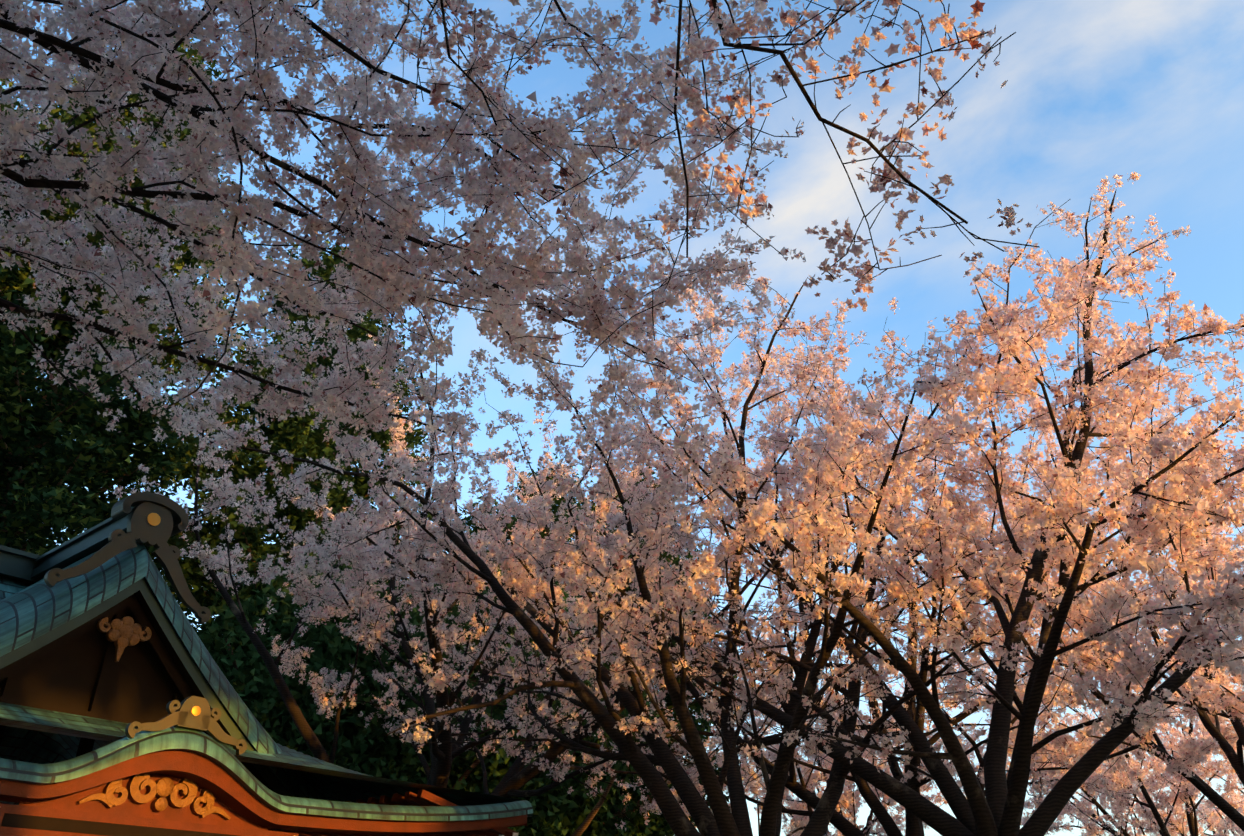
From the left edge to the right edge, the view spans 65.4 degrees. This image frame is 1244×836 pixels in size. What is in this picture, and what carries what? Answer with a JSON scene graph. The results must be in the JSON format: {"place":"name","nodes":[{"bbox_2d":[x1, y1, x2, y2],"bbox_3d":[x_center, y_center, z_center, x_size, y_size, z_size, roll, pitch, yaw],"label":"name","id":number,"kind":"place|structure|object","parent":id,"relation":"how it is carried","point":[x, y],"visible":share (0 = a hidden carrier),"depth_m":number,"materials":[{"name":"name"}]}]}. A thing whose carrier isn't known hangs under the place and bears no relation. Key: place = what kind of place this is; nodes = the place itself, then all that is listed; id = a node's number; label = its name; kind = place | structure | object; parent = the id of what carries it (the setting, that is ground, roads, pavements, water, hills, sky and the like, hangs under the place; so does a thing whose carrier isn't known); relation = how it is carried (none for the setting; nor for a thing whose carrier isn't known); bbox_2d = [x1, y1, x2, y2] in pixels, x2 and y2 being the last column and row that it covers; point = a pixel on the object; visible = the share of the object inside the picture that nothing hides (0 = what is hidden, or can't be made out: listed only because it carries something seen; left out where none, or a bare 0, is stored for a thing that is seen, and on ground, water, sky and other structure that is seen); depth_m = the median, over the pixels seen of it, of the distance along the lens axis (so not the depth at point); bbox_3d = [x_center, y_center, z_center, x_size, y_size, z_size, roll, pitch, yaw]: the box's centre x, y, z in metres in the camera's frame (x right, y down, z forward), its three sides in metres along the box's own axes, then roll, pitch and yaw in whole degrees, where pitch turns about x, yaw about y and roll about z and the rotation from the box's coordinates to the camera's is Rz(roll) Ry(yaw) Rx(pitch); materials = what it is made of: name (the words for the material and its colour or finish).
{"place":"outdoors","nodes":[
{"label":"outdoors","id":0,"kind":"place"},
{"bbox_2d":[0,0,1243,835],"label":"sky","id":1,"kind":"structure","parent":0,"point":[1094,90],"materials":[{"name":"blue"}]},
{"label":"ground","id":2,"kind":"structure","parent":0,"visible":0},
{"bbox_2d":[0,5,39,277],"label":"sugi","id":3,"kind":"object","parent":2,"relation":"on","point":[16,103],"visible":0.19,"depth_m":21.39,"materials":[{"name":"green plant"}]},
{"bbox_2d":[0,95,52,539],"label":"sugi","id":4,"kind":"object","parent":2,"relation":"on","point":[20,106],"visible":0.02,"depth_m":29.95,"materials":[{"name":"green plant"}]},
{"bbox_2d":[0,0,262,593],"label":"tree","id":5,"kind":"object","parent":2,"relation":"on","point":[43,460],"visible":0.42,"depth_m":20.81,"materials":[{"name":"green plant"}]},
{"bbox_2d":[0,492,532,835],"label":"shrine","id":6,"kind":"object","parent":2,"relation":"on","point":[125,710],"visible":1,"depth_m":10.58,"materials":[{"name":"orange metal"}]},
{"bbox_2d":[147,233,446,644],"bbox_3d":[-9.014,3.953,26.018,9.514,22.002,9.810,1,-29,-2],"label":"tree","id":7,"kind":"object","parent":2,"relation":"on","point":[296,436],"visible":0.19,"depth_m":24.95,"materials":[{"name":"green plant"}]},
{"bbox_2d":[193,550,497,790],"bbox_3d":[-6.926,8.059,21.597,8.453,10.509,8.632,23,-37,-35],"label":"evergreen","id":8,"kind":"object","parent":2,"relation":"on","point":[243,667],"visible":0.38,"depth_m":19.89,"materials":[{"name":"green plant"}]},
{"bbox_2d":[0,0,805,467],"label":"cherry","id":9,"kind":"object","parent":2,"relation":"on","point":[370,254],"visible":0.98,"depth_m":8.03,"materials":[{"name":"pink plant"}]},
{"bbox_2d":[113,274,849,833],"bbox_3d":[-2.242,3.854,17.513,11.833,14.020,12.116,-22,-36,34],"label":"cherry","id":10,"kind":"object","parent":2,"relation":"on","point":[443,756],"visible":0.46,"depth_m":15.66,"materials":[{"name":"pink plant"}]},
{"bbox_2d":[417,496,547,594],"bbox_3d":[-4.519,9.594,28.978,7.933,15.070,8.280,1,-29,-2],"label":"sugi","id":11,"kind":"object","parent":2,"relation":"on","point":[469,523],"visible":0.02,"depth_m":31.80,"materials":[{"name":"green plant"}]},
{"bbox_2d":[353,545,694,835],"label":"evergreen","id":12,"kind":"object","parent":2,"relation":"on","point":[493,761],"visible":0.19,"depth_m":21.40,"materials":[{"name":"green plant"}]},
{"bbox_2d":[498,453,650,693],"bbox_3d":[-2.696,9.668,32.160,8.331,18.043,8.233,1,-29,-2],"label":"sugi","id":13,"kind":"object","parent":2,"relation":"on","point":[555,506],"visible":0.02,"depth_m":35.27,"materials":[{"name":"green plant"}]},
{"bbox_2d":[480,644,718,835],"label":"evergreen","id":14,"kind":"object","parent":2,"relation":"on","point":[637,818],"visible":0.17,"depth_m":22.29,"materials":[{"name":"green plant"}]},
{"bbox_2d":[98,275,1133,835],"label":"cherry","id":15,"kind":"object","parent":2,"relation":"on","point":[724,821],"visible":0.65,"depth_m":11.78,"materials":[{"name":"pink plant"}]},
{"bbox_2d":[560,457,770,835],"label":"tree","id":16,"kind":"object","parent":2,"relation":"on","point":[693,706],"depth_m":26.10,"materials":[{"name":"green plant"}]},
{"bbox_2d":[366,0,1039,340],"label":"cherry tree","id":17,"kind":"object","parent":2,"relation":"on","point":[698,50],"visible":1,"depth_m":4.71,"materials":[{"name":"pink plant"}]},
{"bbox_2d":[573,560,1151,835],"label":"cherry","id":18,"kind":"object","parent":2,"relation":"on","point":[849,799],"visible":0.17,"depth_m":22.65,"materials":[{"name":"pink plant"}]},
{"bbox_2d":[540,327,1196,835],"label":"cherry","id":19,"kind":"object","parent":2,"relation":"on","point":[846,827],"visible":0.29,"depth_m":15.61,"materials":[{"name":"pink plant"}]},
{"bbox_2d":[497,172,1243,835],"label":"cherry","id":20,"kind":"object","parent":2,"relation":"on","point":[997,806],"visible":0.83,"depth_m":11.48,"materials":[{"name":"pink plant"}]},
{"bbox_2d":[860,305,1243,834],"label":"cherry","id":21,"kind":"object","parent":2,"relation":"on","point":[1214,702],"visible":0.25,"depth_m":16.05,"materials":[{"name":"pink plant"}]},
{"bbox_2d":[917,572,1243,835],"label":"cherry","id":22,"kind":"object","parent":2,"relation":"on","point":[1155,818],"visible":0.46,"depth_m":23.34,"materials":[{"name":"pink plant"}]}
]}

